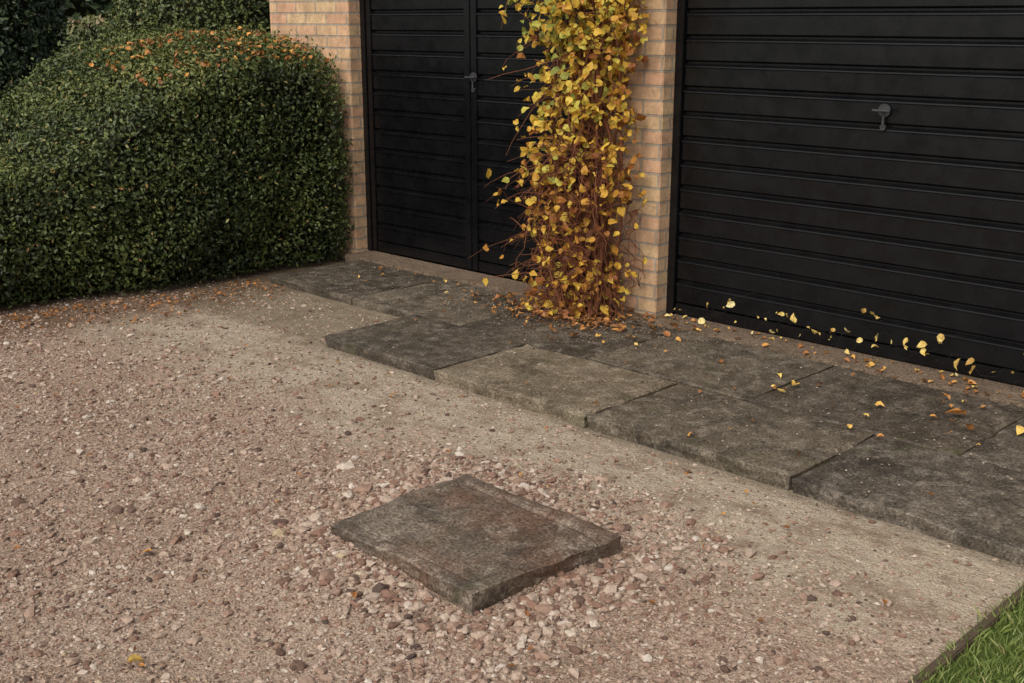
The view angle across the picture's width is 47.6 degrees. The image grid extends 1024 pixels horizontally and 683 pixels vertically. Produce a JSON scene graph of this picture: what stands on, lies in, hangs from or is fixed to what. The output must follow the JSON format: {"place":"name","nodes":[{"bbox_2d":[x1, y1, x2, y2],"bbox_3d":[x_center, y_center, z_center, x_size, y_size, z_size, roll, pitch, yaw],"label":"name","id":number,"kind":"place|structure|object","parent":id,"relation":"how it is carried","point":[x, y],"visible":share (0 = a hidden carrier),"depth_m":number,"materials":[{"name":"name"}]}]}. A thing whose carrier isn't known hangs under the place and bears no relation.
{"place":"outdoors","nodes":[
{"label":"outdoors","id":0,"kind":"place"},
{"bbox_2d":[0,251,1023,682],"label":"gravel driveway","id":1,"kind":"structure","parent":0,"point":[874,535],"depth_m":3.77,"materials":[{"name":"beige gravel"}]},
{"bbox_2d":[0,20,356,308],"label":"box hedge","id":2,"kind":"object","parent":1,"relation":"on","point":[119,179],"visible":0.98,"depth_m":7.08,"materials":[{"name":"green plant"}]},
{"bbox_2d":[85,26,330,85],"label":"fallen leaves","id":3,"kind":"object","parent":2,"relation":"on","point":[179,35],"visible":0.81,"depth_m":7.37,"materials":[{"name":"orange plant"}]},
{"bbox_2d":[330,474,620,615],"bbox_3d":[-0.120,0.641,3.596,0.708,0.148,0.595,15,21,42],"label":"concrete inspection cover","id":4,"kind":"object","parent":1,"relation":"on","point":[469,544],"visible":0.98,"depth_m":3.51,"materials":[{"name":"grey concrete"}]},
{"bbox_2d":[1,266,1023,667],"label":"fallen leaves","id":5,"kind":"object","parent":1,"relation":"on","point":[605,320],"visible":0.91,"depth_m":6.09,"materials":[{"name":"plant"}]},
{"bbox_2d":[269,250,1023,565],"bbox_3d":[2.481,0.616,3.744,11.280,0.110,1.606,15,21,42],"label":"stone slab paving","id":6,"kind":"structure","parent":0,"point":[761,464],"depth_m":4.98,"materials":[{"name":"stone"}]},
{"bbox_2d":[0,0,70,110],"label":"tall yew","id":7,"kind":"object","parent":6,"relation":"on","point":[24,39],"visible":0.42,"depth_m":9.96,"materials":[{"name":"green plant"}]},
{"bbox_2d":[48,14,124,72],"bbox_3d":[-4.432,-2.828,13.133,2.786,1.715,2.724,15,21,42],"label":"garden shrub","id":8,"kind":"object","parent":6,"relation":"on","point":[76,30],"visible":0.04,"depth_m":12.60,"materials":[{"name":"green plant"}]},
{"bbox_2d":[41,0,268,30],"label":"boundary hedge","id":9,"kind":"object","parent":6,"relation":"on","point":[72,10],"visible":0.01,"depth_m":16.09,"materials":[{"name":"green plant"}]},
{"bbox_2d":[92,0,270,61],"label":"rounded shrub","id":10,"kind":"object","parent":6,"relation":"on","point":[201,13],"visible":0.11,"depth_m":8.78,"materials":[{"name":"green plant"}]},
{"bbox_2d":[269,0,397,258],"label":"pier","id":11,"kind":"structure","parent":6,"relation":"on","point":[333,26],"depth_m":7.84,"materials":[{"name":"brick"}]},
{"bbox_2d":[359,0,374,249],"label":"frame","id":12,"kind":"object","parent":6,"relation":"on","point":[366,121],"visible":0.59,"depth_m":7.82,"materials":[{"name":"black paint"}]},
{"bbox_2d":[365,0,378,249],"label":"stile","id":13,"kind":"object","parent":6,"relation":"on","point":[372,110],"visible":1,"depth_m":7.79,"materials":[{"name":"black paint"}]},
{"bbox_2d":[378,241,466,268],"bbox_3d":[-0.592,-0.583,7.712,0.888,0.064,0.045,15,21,42],"label":"bottom rail","id":14,"kind":"object","parent":6,"relation":"on","point":[439,257],"visible":1,"depth_m":7.68,"materials":[{"name":"black metal"}]},
{"bbox_2d":[370,0,465,257],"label":"panel","id":15,"kind":"object","parent":14,"relation":"on","point":[418,79],"visible":1,"depth_m":7.46,"materials":[{"name":"black paint"}]},
{"bbox_2d":[464,0,472,269],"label":"stile","id":16,"kind":"object","parent":6,"relation":"on","point":[468,140],"visible":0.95,"depth_m":7.16,"materials":[{"name":"black paint"}]},
{"bbox_2d":[470,0,480,270],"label":"stile","id":17,"kind":"object","parent":6,"relation":"on","point":[475,139],"visible":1,"depth_m":7.12,"materials":[{"name":"black paint"}]},
{"bbox_2d":[464,72,476,91],"bbox_3d":[-0.245,-1.568,7.021,0.085,0.119,0.040,15,21,42],"label":"handle","id":18,"kind":"object","parent":17,"relation":"attached to","point":[472,77],"visible":1,"depth_m":7.02,"materials":[{"name":"metal"}]},
{"bbox_2d":[479,261,570,289],"bbox_3d":[0.133,-0.393,7.027,0.918,0.064,0.045,15,21,42],"label":"bottom rail","id":19,"kind":"object","parent":6,"relation":"on","point":[491,268],"visible":0.43,"depth_m":7.18,"materials":[{"name":"black metal"}]},
{"bbox_2d":[476,0,592,272],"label":"panel","id":20,"kind":"object","parent":19,"relation":"on","point":[501,103],"visible":0.5,"depth_m":6.93,"materials":[{"name":"black paint"}]},
{"bbox_2d":[469,0,655,325],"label":"autumn climbing plant","id":21,"kind":"object","parent":6,"relation":"on","point":[590,38],"visible":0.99,"depth_m":6.11,"materials":[{"name":"yellow plant"}]},
{"bbox_2d":[592,0,694,317],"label":"pillar","id":22,"kind":"structure","parent":6,"relation":"on","point":[650,86],"depth_m":6.11,"materials":[{"name":"brick"}]},
{"bbox_2d":[284,260,1023,534],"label":"soil crumbs","id":23,"kind":"object","parent":6,"relation":"on","point":[527,325],"visible":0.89,"depth_m":5.67,"materials":[{"name":"brown soil"}]},
{"bbox_2d":[666,0,688,313],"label":"frame","id":24,"kind":"object","parent":6,"relation":"on","point":[678,114],"visible":0.68,"depth_m":6.08,"materials":[{"name":"black paint"}]},
{"bbox_2d":[664,292,1023,386],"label":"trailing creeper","id":25,"kind":"object","parent":6,"relation":"on","point":[921,344],"visible":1,"depth_m":5.44,"materials":[{"name":"yellow plant"}]},
{"bbox_2d":[675,302,1023,385],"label":"bottom rail","id":26,"kind":"object","parent":6,"relation":"on","point":[1006,375],"visible":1,"depth_m":5.57,"materials":[{"name":"black metal"}]},
{"bbox_2d":[676,0,1023,371],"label":"panel","id":27,"kind":"object","parent":26,"relation":"on","point":[813,196],"visible":1,"depth_m":5.38,"materials":[{"name":"black paint"}]},
{"bbox_2d":[872,104,890,130],"bbox_3d":[1.668,-1.010,5.230,0.085,0.119,0.040,15,21,42],"label":"handle","id":28,"kind":"object","parent":27,"relation":"attached to","point":[883,110],"visible":1,"depth_m":5.23,"materials":[{"name":"metal"}]},
{"bbox_2d":[908,585,1023,682],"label":"lawn edging board","id":29,"kind":"object","parent":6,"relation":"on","point":[961,643],"depth_m":3.07,"materials":[{"name":"brown wood"}]},
{"bbox_2d":[895,576,1023,682],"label":"lawn","id":30,"kind":"structure","parent":0,"point":[995,654],"depth_m":3.01,"materials":[{"name":"green plant"}]}
]}

